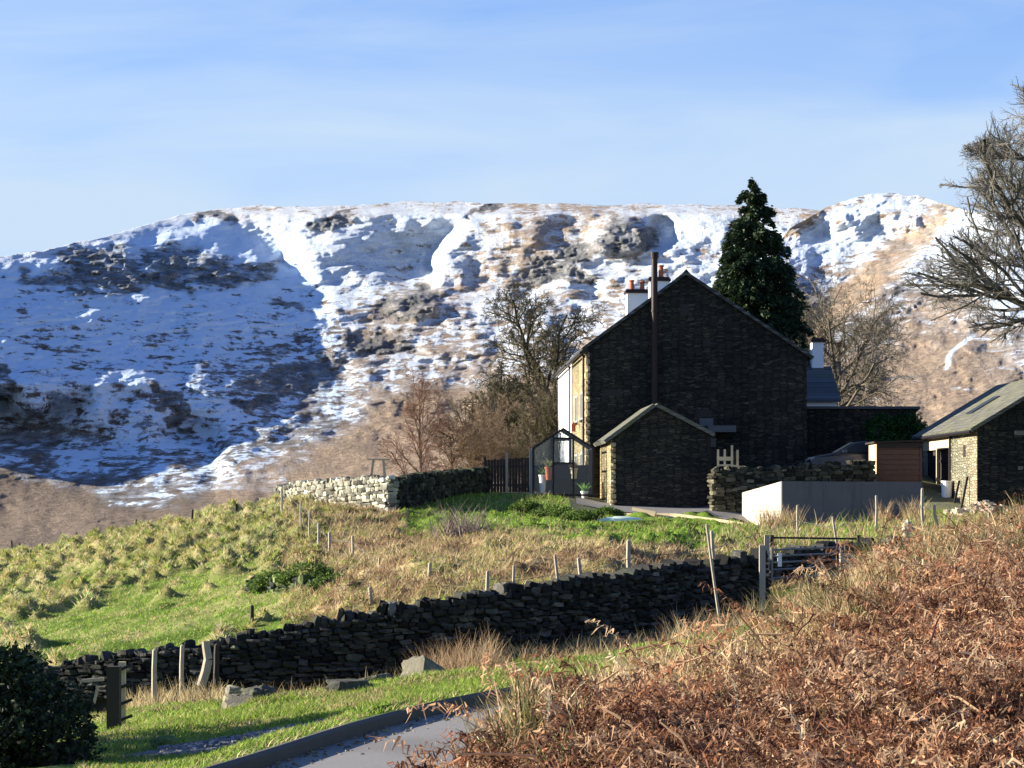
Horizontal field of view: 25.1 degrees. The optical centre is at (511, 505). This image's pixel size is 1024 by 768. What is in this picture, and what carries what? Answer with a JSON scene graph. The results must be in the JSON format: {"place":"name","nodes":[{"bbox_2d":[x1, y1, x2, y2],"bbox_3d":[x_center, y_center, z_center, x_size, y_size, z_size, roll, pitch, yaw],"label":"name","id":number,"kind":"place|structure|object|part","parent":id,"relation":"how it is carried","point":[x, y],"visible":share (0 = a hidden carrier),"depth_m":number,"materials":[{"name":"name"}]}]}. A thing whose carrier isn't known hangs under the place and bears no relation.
{"place":"outdoors","nodes":[
{"label":"outdoors","id":0,"kind":"place"},
{"bbox_2d":[156,715,338,755],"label":"loose gravel","id":1,"kind":"structure","parent":0,"point":[209,744],"depth_m":19.79,"materials":[{"name":"grey gravel"}]},
{"bbox_2d":[73,625,734,767],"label":"verge grass","id":2,"kind":"structure","parent":0,"point":[367,696],"depth_m":23.61,"materials":[{"name":"green plant"}]},
{"bbox_2d":[265,687,605,767],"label":"road","id":3,"kind":"structure","parent":0,"point":[375,755],"depth_m":14.94,"materials":[{"name":"grey asphalt"}]},
{"bbox_2d":[270,698,511,767],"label":"road grit","id":4,"kind":"object","parent":3,"relation":"on","point":[366,738],"visible":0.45,"depth_m":15.63,"materials":[{"name":"gravel"}]},
{"bbox_2d":[0,201,1001,551],"bbox_3d":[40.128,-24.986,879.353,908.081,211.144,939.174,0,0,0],"label":"snowy fell","id":5,"kind":"structure","parent":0,"point":[180,365],"depth_m":854.86,"materials":[{"name":"white snow"}]},
{"bbox_2d":[0,474,1020,767],"bbox_3d":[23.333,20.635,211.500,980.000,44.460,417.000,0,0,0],"label":"ground","id":6,"kind":"structure","parent":0,"point":[932,490],"depth_m":63.23,"materials":[{"name":"green plant"}]},
{"bbox_2d":[0,640,107,767],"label":"gorse bush","id":7,"kind":"object","parent":6,"relation":"on","point":[18,739],"visible":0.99,"depth_m":18.36,"materials":[{"name":"green plant"}]},
{"bbox_2d":[81,677,103,702],"bbox_3d":[-5.730,2.526,31.488,0.304,0.351,0.070,0,0,0],"label":"broken rail","id":8,"kind":"object","parent":6,"relation":"on","point":[97,686],"visible":0.93,"depth_m":31.48,"materials":[{"name":"grey wood"}]},
{"bbox_2d":[106,666,120,729],"bbox_3d":[-5.356,2.781,31.000,0.170,1.239,0.170,0,0,0],"label":"gatepost","id":9,"kind":"object","parent":6,"relation":"on","point":[113,696],"visible":0.64,"depth_m":30.91,"materials":[{"name":"brown wood"}]},
{"bbox_2d":[118,662,132,727],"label":"gate","id":10,"kind":"structure","parent":6,"relation":"on","point":[124,684],"depth_m":31.36,"materials":[{"name":"brown wood"}]},
{"bbox_2d":[0,497,280,549],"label":"post fence","id":11,"kind":"object","parent":6,"relation":"on","point":[192,512],"visible":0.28,"depth_m":93.48,"materials":[{"name":"grey wood"}]},
{"bbox_2d":[151,648,156,701],"bbox_3d":[-6.209,3.159,40.007,0.106,1.357,0.108,0,0,0],"label":"fence stake","id":12,"kind":"object","parent":6,"relation":"on","point":[154,674],"visible":0.69,"depth_m":39.97,"materials":[{"name":"grey wood"}]},
{"bbox_2d":[0,491,328,665],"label":"tussock grass","id":13,"kind":"structure","parent":6,"relation":"on","point":[209,509],"depth_m":79.98,"materials":[{"name":"plant"}]},
{"bbox_2d":[149,735,179,749],"bbox_3d":[-3.087,2.125,20.499,0.260,0.152,0.273,0,0,-17],"label":"boulder","id":14,"kind":"object","parent":6,"relation":"on","point":[164,740],"visible":0.6,"depth_m":20.41,"materials":[{"name":"stone"}]},
{"bbox_2d":[0,493,333,664],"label":"meadow grass","id":15,"kind":"structure","parent":6,"relation":"on","point":[238,583],"depth_m":64.20,"materials":[{"name":"green plant"}]},
{"bbox_2d":[179,644,183,696],"bbox_3d":[-6.026,3.294,41.998,0.114,1.531,0.098,0,0,0],"label":"fence stake","id":16,"kind":"object","parent":6,"relation":"on","point":[181,666],"visible":0.65,"depth_m":41.96,"materials":[{"name":"grey wood"}]},
{"bbox_2d":[197,641,211,686],"bbox_3d":[-5.540,2.857,41.502,0.284,0.839,0.165,0,0,0],"label":"bent log","id":17,"kind":"object","parent":6,"relation":"on","point":[206,668],"visible":0.96,"depth_m":41.44,"materials":[{"name":"grey wood"}]},
{"bbox_2d":[213,643,219,683],"bbox_3d":[-5.363,2.868,41.801,0.116,0.739,0.113,0,0,0],"label":"fence stake","id":18,"kind":"object","parent":6,"relation":"on","point":[216,663],"visible":0.96,"depth_m":41.75,"materials":[{"name":"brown wood"}]},
{"bbox_2d":[224,685,243,694],"bbox_3d":[-3.280,2.290,27.491,0.326,0.313,0.332,0,0,-6],"label":"boulder","id":19,"kind":"object","parent":6,"relation":"on","point":[231,689],"visible":0.38,"depth_m":27.36,"materials":[{"name":"stone"}]},
{"bbox_2d":[221,694,254,709],"bbox_3d":[-3.148,2.281,26.493,0.357,0.230,0.416,0,0,-19],"label":"boulder","id":20,"kind":"object","parent":6,"relation":"on","point":[231,699],"visible":0.53,"depth_m":26.45,"materials":[{"name":"stone"}]},
{"bbox_2d":[250,605,253,621],"bbox_3d":[-6.324,2.909,56.003,0.130,1.000,0.111,0,0,0],"label":"fence stake","id":21,"kind":"object","parent":6,"relation":"on","point":[251,611],"visible":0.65,"depth_m":55.96,"materials":[{"name":"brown wood"}]},
{"bbox_2d":[242,685,275,697],"bbox_3d":[-2.999,2.243,27.191,0.357,0.260,0.355,0,0,38],"label":"boulder","id":22,"kind":"object","parent":6,"relation":"on","point":[259,690],"visible":0.52,"depth_m":27.09,"materials":[{"name":"stone"}]},
{"bbox_2d":[247,567,293,594],"bbox_3d":[-6.257,2.029,61.007,1.530,0.835,1.112,0,0,0],"label":"shrub","id":23,"kind":"object","parent":6,"relation":"on","point":[258,581],"visible":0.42,"depth_m":60.78,"materials":[{"name":"green plant"}]},
{"bbox_2d":[243,573,337,593],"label":"wall","id":24,"kind":"structure","parent":6,"relation":"on","point":[303,579],"depth_m":59.74,"materials":[{"name":"stone"}]},
{"bbox_2d":[273,561,339,584],"bbox_3d":[-5.360,1.817,60.007,1.743,0.777,1.239,0,0,0],"label":"shrub","id":25,"kind":"object","parent":6,"relation":"on","point":[302,569],"visible":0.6,"depth_m":59.83,"materials":[{"name":"green plant"}]},
{"bbox_2d":[305,571,352,590],"bbox_3d":[-4.596,2.022,58.989,1.412,0.677,1.033,0,0,0],"label":"shrub","id":26,"kind":"object","parent":6,"relation":"on","point":[314,586],"visible":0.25,"depth_m":58.80,"materials":[{"name":"green plant"}]},
{"bbox_2d":[274,475,398,512],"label":"garden wall","id":27,"kind":"structure","parent":6,"relation":"on","point":[380,492],"depth_m":89.30,"materials":[{"name":"stone"}]},
{"bbox_2d":[325,679,369,692],"bbox_3d":[-2.066,2.278,28.494,0.550,0.242,0.426,0,0,-29],"label":"boulder","id":28,"kind":"object","parent":6,"relation":"on","point":[341,685],"visible":0.63,"depth_m":28.34,"materials":[{"name":"stone"}]},
{"bbox_2d":[281,488,431,575],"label":"post fence","id":29,"kind":"object","parent":6,"relation":"on","point":[353,548],"visible":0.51,"depth_m":72.97,"materials":[{"name":"grey wood"}]},
{"bbox_2d":[368,586,372,602],"bbox_3d":[-3.282,2.533,54.504,0.246,1.253,0.105,0,0,0],"label":"fence stake","id":30,"kind":"object","parent":6,"relation":"on","point":[370,592],"visible":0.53,"depth_m":54.46,"materials":[{"name":"grey wood"}]},
{"bbox_2d":[360,673,393,682],"bbox_3d":[-1.742,2.235,29.515,0.492,0.193,0.387,0,0,17],"label":"boulder","id":31,"kind":"object","parent":6,"relation":"on","point":[381,676],"visible":0.46,"depth_m":29.35,"materials":[{"name":"stone"}]},
{"bbox_2d":[367,459,390,475],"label":"garden table","id":32,"kind":"object","parent":6,"relation":"on","point":[383,463],"visible":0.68,"depth_m":92.77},
{"bbox_2d":[193,676,573,767],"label":"kerb grass","id":33,"kind":"structure","parent":6,"relation":"on","point":[243,753],"depth_m":15.17,"materials":[{"name":"green plant"}]},
{"bbox_2d":[1,548,772,718],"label":"field wall","id":34,"kind":"structure","parent":6,"relation":"on","point":[346,644],"depth_m":46.23,"materials":[{"name":"stone"}]},
{"bbox_2d":[203,672,613,767],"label":"kerb","id":35,"kind":"structure","parent":6,"relation":"on","point":[267,757],"depth_m":15.51,"materials":[{"name":"concrete"}]},
{"bbox_2d":[375,365,454,475],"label":"birch tree","id":36,"kind":"object","parent":6,"relation":"on","point":[414,409],"visible":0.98,"depth_m":115.67,"materials":[{"name":"brown plant"}]},
{"bbox_2d":[399,655,444,678],"bbox_3d":[-1.170,2.217,30.500,0.658,0.504,0.552,0,0,-11],"label":"boulder","id":37,"kind":"object","parent":6,"relation":"on","point":[419,664],"visible":0.52,"depth_m":30.42,"materials":[{"name":"stone"}]},
{"bbox_2d":[395,466,491,510],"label":"garden wall","id":38,"kind":"structure","parent":6,"relation":"on","point":[416,489],"depth_m":92.37,"materials":[{"name":"stone"}]},
{"bbox_2d":[126,592,770,708],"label":"dead stalks","id":39,"kind":"object","parent":6,"relation":"on","point":[460,660],"visible":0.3,"depth_m":43.22,"materials":[{"name":"beige plant"}]},
{"bbox_2d":[429,413,471,470],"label":"birch tree","id":40,"kind":"object","parent":6,"relation":"on","point":[450,454],"visible":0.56,"depth_m":118.83,"materials":[{"name":"brown plant"}]},
{"bbox_2d":[410,498,522,538],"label":"dead bush","id":41,"kind":"object","parent":6,"relation":"on","point":[458,531],"visible":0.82,"depth_m":75.84,"materials":[{"name":"plant"}]},
{"bbox_2d":[418,377,556,490],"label":"thorn tree","id":42,"kind":"object","parent":6,"relation":"on","point":[535,418],"visible":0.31,"depth_m":121.62,"materials":[{"name":"brown plant"}]},
{"bbox_2d":[446,392,546,490],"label":"thorn tree","id":43,"kind":"object","parent":6,"relation":"on","point":[490,444],"visible":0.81,"depth_m":117.28,"materials":[{"name":"brown plant"}]},
{"bbox_2d":[461,360,538,475],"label":"oak tree","id":44,"kind":"object","parent":6,"relation":"on","point":[497,385],"visible":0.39,"depth_m":128.53,"materials":[{"name":"brown plant"}]},
{"bbox_2d":[484,452,528,491],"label":"board fence","id":45,"kind":"object","parent":6,"relation":"on","point":[515,474],"visible":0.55,"depth_m":98.40,"materials":[{"name":"brown wood"}]},
{"bbox_2d":[508,499,543,512],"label":"shrub","id":46,"kind":"object","parent":6,"relation":"on","point":[518,505],"visible":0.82,"depth_m":87.81,"materials":[{"name":"green plant"}]},
{"bbox_2d":[506,379,561,464],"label":"thorn tree","id":47,"kind":"object","parent":6,"relation":"on","point":[551,424],"visible":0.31,"depth_m":120.18,"materials":[{"name":"brown plant"}]},
{"bbox_2d":[470,280,607,404],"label":"oak tree","id":48,"kind":"object","parent":6,"relation":"on","point":[532,364],"visible":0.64,"depth_m":135.02,"materials":[{"name":"brown plant"}]},
{"bbox_2d":[525,384,557,432],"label":"oak tree","id":49,"kind":"object","parent":6,"relation":"on","point":[541,396],"depth_m":132.05,"materials":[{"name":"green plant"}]},
{"bbox_2d":[538,467,545,492],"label":"potted plant","id":50,"kind":"object","parent":6,"relation":"on","point":[542,478],"visible":0.99,"depth_m":97.69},
{"bbox_2d":[527,503,572,518],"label":"shrub","id":51,"kind":"object","parent":6,"relation":"on","point":[563,509],"visible":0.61,"depth_m":85.79,"materials":[{"name":"green plant"}]},
{"bbox_2d":[529,428,594,496],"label":"greenhouse","id":52,"kind":"object","parent":6,"relation":"on","point":[563,486],"visible":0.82,"depth_m":99.06,"materials":[{"name":"black metal"}]},
{"bbox_2d":[539,458,555,479],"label":"potted plant","id":53,"kind":"object","parent":52,"relation":"in","point":[548,469],"visible":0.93,"depth_m":97.50,"materials":[{"name":"ceramic"}]},
{"bbox_2d":[536,477,587,492],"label":"potting bench","id":54,"kind":"object","parent":6,"relation":"on","point":[561,477],"visible":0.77,"depth_m":98.08,"materials":[{"name":"grey wood"}]},
{"bbox_2d":[568,459,578,478],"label":"potted plant","id":55,"kind":"object","parent":54,"relation":"on","point":[575,471],"visible":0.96,"depth_m":97.31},
{"bbox_2d":[557,508,602,521],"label":"shrub","id":56,"kind":"object","parent":6,"relation":"on","point":[587,514],"visible":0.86,"depth_m":83.78,"materials":[{"name":"green plant"}]},
{"bbox_2d":[577,482,591,497],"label":"potted plant","id":57,"kind":"object","parent":6,"relation":"on","point":[584,490],"visible":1,"depth_m":96.82,"materials":[{"name":"green plant"}]},
{"bbox_2d":[591,505,626,516],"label":"shrub","id":58,"kind":"object","parent":6,"relation":"on","point":[612,511],"visible":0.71,"depth_m":87.33,"materials":[{"name":"green plant"}]},
{"bbox_2d":[598,516,640,521],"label":"upturned canoe","id":59,"kind":"object","parent":6,"relation":"on","point":[619,518],"visible":0.96,"depth_m":83.84,"materials":[{"name":"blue plastic"}]},
{"bbox_2d":[632,507,656,514],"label":"timber sleeper","id":60,"kind":"object","parent":6,"relation":"on","point":[644,510],"visible":1,"depth_m":89.68,"materials":[{"name":"beige wood"}]},
{"bbox_2d":[593,403,714,506],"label":"stone outhouse","id":61,"kind":"structure","parent":6,"relation":"on","point":[655,455],"depth_m":94.20,"materials":[{"name":"stone"}]},
{"bbox_2d":[576,497,752,523],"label":"drive","id":62,"kind":"structure","parent":6,"relation":"on","point":[678,510],"depth_m":92.88,"materials":[{"name":"grey concrete"}]},
{"bbox_2d":[626,513,743,524],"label":"timber edging","id":63,"kind":"object","parent":6,"relation":"on","point":[671,515],"visible":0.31,"depth_m":89.39,"materials":[{"name":"beige wood"}]},
{"bbox_2d":[676,521,704,528],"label":"shrub","id":64,"kind":"object","parent":6,"relation":"on","point":[693,524],"visible":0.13,"depth_m":83.85,"materials":[{"name":"green plant"}]},
{"bbox_2d":[552,252,840,497],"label":"farmhouse","id":65,"kind":"object","parent":6,"relation":"on","point":[724,369],"visible":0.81,"depth_m":100.23,"materials":[{"name":"stone"}]},
{"bbox_2d":[574,396,576,423],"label":"window","id":66,"kind":"structure","parent":65,"relation":"in","point":[575,422],"depth_m":105.93,"materials":[{"name":"grey"}]},
{"bbox_2d":[578,392,581,421],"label":"window","id":67,"kind":"structure","parent":65,"relation":"in","point":[580,420],"depth_m":102.92,"materials":[{"name":"grey"}]},
{"bbox_2d":[711,438,727,469],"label":"door","id":68,"kind":"structure","parent":65,"relation":"in","point":[713,440],"depth_m":100.22,"materials":[{"name":"grey wood"}]},
{"bbox_2d":[370,492,1023,767],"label":"bracken","id":69,"kind":"object","parent":6,"relation":"on","point":[893,724],"depth_m":9.06,"materials":[{"name":"brown plant"}]},
{"bbox_2d":[705,524,721,627],"bbox_3d":[4.141,1.657,46.997,0.396,2.569,0.074,0,0,0],"label":"fence stake","id":70,"kind":"object","parent":6,"relation":"on","point":[712,571],"visible":0.75,"depth_m":46.98,"materials":[{"name":"grey wood"}]},
{"bbox_2d":[417,493,1023,767],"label":"bank rushes","id":71,"kind":"object","parent":6,"relation":"on","point":[812,602],"visible":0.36,"depth_m":11.64,"materials":[{"name":"beige plant"}]},
{"bbox_2d":[485,488,989,590],"bbox_3d":[7.056,1.214,60.570,3.210,3.532,27.639,0,0,28],"label":"post fence","id":72,"kind":"object","parent":6,"relation":"on","point":[628,558],"visible":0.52,"depth_m":53.47,"materials":[{"name":"grey wood"}]},
{"bbox_2d":[759,545,765,613],"bbox_3d":[5.485,1.756,50.500,0.130,1.772,0.130,0,0,0],"label":"gatepost","id":73,"kind":"object","parent":6,"relation":"on","point":[762,565],"visible":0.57,"depth_m":50.44,"materials":[{"name":"grey wood"}]},
{"bbox_2d":[712,177,814,364],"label":"conifer tree","id":74,"kind":"object","parent":6,"relation":"on","point":[746,277],"visible":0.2,"depth_m":122.15,"materials":[{"name":"green plant"}]},
{"bbox_2d":[764,535,768,596],"bbox_3d":[5.804,1.482,52.500,0.110,1.622,0.110,0,0,0],"label":"gatepost","id":75,"kind":"object","parent":6,"relation":"on","point":[766,540],"visible":0.43,"depth_m":52.45,"materials":[{"name":"grey wood"}]},
{"bbox_2d":[707,459,877,512],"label":"yard wall","id":76,"kind":"structure","parent":6,"relation":"on","point":[728,486],"depth_m":93.38,"materials":[{"name":"stone"}]},
{"bbox_2d":[717,445,742,467],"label":"wooden picket gate","id":77,"kind":"object","parent":76,"relation":"on","point":[734,458],"visible":1,"depth_m":93.07,"materials":[{"name":"grey wood"}]},
{"bbox_2d":[785,333,843,405],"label":"elder tree","id":78,"kind":"object","parent":6,"relation":"on","point":[830,355],"visible":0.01,"depth_m":118.10,"materials":[{"name":"brown plant"}]},
{"bbox_2d":[769,535,860,548],"bbox_3d":[7.712,1.205,58.502,2.605,0.915,0.556,0,0,-12],"label":"rail fence","id":79,"kind":"object","parent":6,"relation":"on","point":[772,538],"visible":0.45,"depth_m":58.45,"materials":[{"name":"brown wood"}]},
{"bbox_2d":[742,481,921,525],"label":"rendered wall","id":80,"kind":"structure","parent":6,"relation":"on","point":[834,499],"depth_m":85.32,"materials":[{"name":"white paint"}]},
{"bbox_2d":[804,441,873,466],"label":"parked car","id":81,"kind":"object","parent":6,"relation":"on","point":[858,451],"visible":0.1,"depth_m":97.55,"materials":[{"name":"grey paint"}]},
{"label":"side window","id":82,"kind":"part","parent":81,"relation":"part of","materials":[{"name":"grey glass"}]},
{"bbox_2d":[749,494,931,527],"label":"wall weeds","id":83,"kind":"object","parent":6,"relation":"on","point":[880,515],"depth_m":83.35,"materials":[{"name":"beige plant"}]},
{"bbox_2d":[839,553,852,567],"bbox_3d":[7.424,1.229,51.200,0.280,0.330,0.200,0,0,0],"label":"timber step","id":84,"kind":"object","parent":6,"relation":"on","point":[843,560],"visible":0.41,"depth_m":51.10,"materials":[{"name":"grey wood"}]},
{"bbox_2d":[844,541,852,572],"bbox_3d":[7.598,1.444,52.000,0.180,1.271,0.180,0,0,0],"label":"gatepost","id":85,"kind":"object","parent":6,"relation":"on","point":[847,547],"visible":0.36,"depth_m":51.91,"materials":[{"name":"grey wood"}]},
{"bbox_2d":[771,544,841,580],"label":"field gate","id":86,"kind":"structure","parent":85,"relation":"attached to","point":[779,556],"depth_m":51.29,"materials":[{"name":"metal"}]},
{"bbox_2d":[779,257,919,405],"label":"ash tree","id":87,"kind":"object","parent":6,"relation":"on","point":[863,333],"visible":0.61,"depth_m":128.34,"materials":[{"name":"brown plant"}]},
{"bbox_2d":[769,535,935,583],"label":"meadow wall","id":88,"kind":"structure","parent":6,"relation":"on","point":[781,573],"depth_m":55.04,"materials":[{"name":"stone"}]},
{"bbox_2d":[807,406,919,457],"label":"outbuilding","id":89,"kind":"structure","parent":6,"relation":"on","point":[830,429],"depth_m":103.97,"materials":[{"name":"stone"}]},
{"bbox_2d":[721,501,1018,581],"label":"rough grass","id":90,"kind":"structure","parent":6,"relation":"on","point":[870,530],"depth_m":72.43,"materials":[{"name":"beige plant"}]},
{"bbox_2d":[865,440,923,481],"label":"wooden shed","id":91,"kind":"structure","parent":6,"relation":"on","point":[898,461],"depth_m":94.93,"materials":[{"name":"brown wood"}]},
{"bbox_2d":[862,409,927,442],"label":"ivy bush","id":92,"kind":"object","parent":6,"relation":"on","point":[894,426],"visible":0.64,"depth_m":103.81,"materials":[{"name":"green plant"}]},
{"bbox_2d":[901,519,913,536],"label":"marker stone","id":93,"kind":"object","parent":6,"relation":"on","point":[908,522],"visible":0.38,"depth_m":65.89,"materials":[{"name":"white stone"}]},
{"bbox_2d":[941,481,952,496],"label":"water butt","id":94,"kind":"object","parent":6,"relation":"on","point":[946,487],"visible":1,"depth_m":93.87,"materials":[{"name":"white plastic"}]},
{"bbox_2d":[953,480,959,502],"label":"leaning plank","id":95,"kind":"object","parent":6,"relation":"on","point":[957,489],"visible":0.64,"depth_m":92.64,"materials":[{"name":"brown wood"}]},
{"bbox_2d":[897,76,1023,346],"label":"sycamore tree","id":96,"kind":"object","parent":6,"relation":"on","point":[987,152],"visible":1,"depth_m":85.21,"materials":[{"name":"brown plant"}]},
{"bbox_2d":[960,476,968,507],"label":"leaning plank","id":97,"kind":"object","parent":6,"relation":"on","point":[964,492],"visible":0.64,"depth_m":91.23,"materials":[{"name":"brown wood"}]},
{"bbox_2d":[911,380,1023,507],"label":"stone barn","id":98,"kind":"structure","parent":6,"relation":"on","point":[978,441],"depth_m":90.73,"materials":[{"name":"stone"}]},
{"bbox_2d":[928,451,939,483],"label":"door","id":99,"kind":"structure","parent":98,"relation":"in","point":[932,454],"depth_m":98.43,"materials":[{"name":"brown wood"}]},
{"bbox_2d":[940,450,948,484],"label":"door","id":100,"kind":"structure","parent":98,"relation":"in","point":[944,454],"depth_m":96.17,"materials":[{"name":"brown wood"}]},
{"bbox_2d":[943,500,1019,515],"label":"rubble heap","id":101,"kind":"object","parent":6,"relation":"on","point":[987,502],"visible":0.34,"depth_m":87.64,"materials":[{"name":"stone"}]},
{"bbox_2d":[0,0,1023,256],"label":"sky","id":102,"kind":"structure","parent":0,"point":[116,116],"materials":[{"name":"blue"}]},
{"bbox_2d":[275,491,860,623],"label":"bank grass","id":103,"kind":"structure","parent":0,"point":[428,547],"depth_m":60.99,"materials":[{"name":"beige plant"}]},
{"bbox_2d":[771,193,1023,426],"bbox_3d":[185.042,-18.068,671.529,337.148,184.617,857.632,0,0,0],"label":"brown hill","id":104,"kind":"structure","parent":0,"point":[884,238],"depth_m":705.65,"materials":[{"name":"snow"}]}
]}

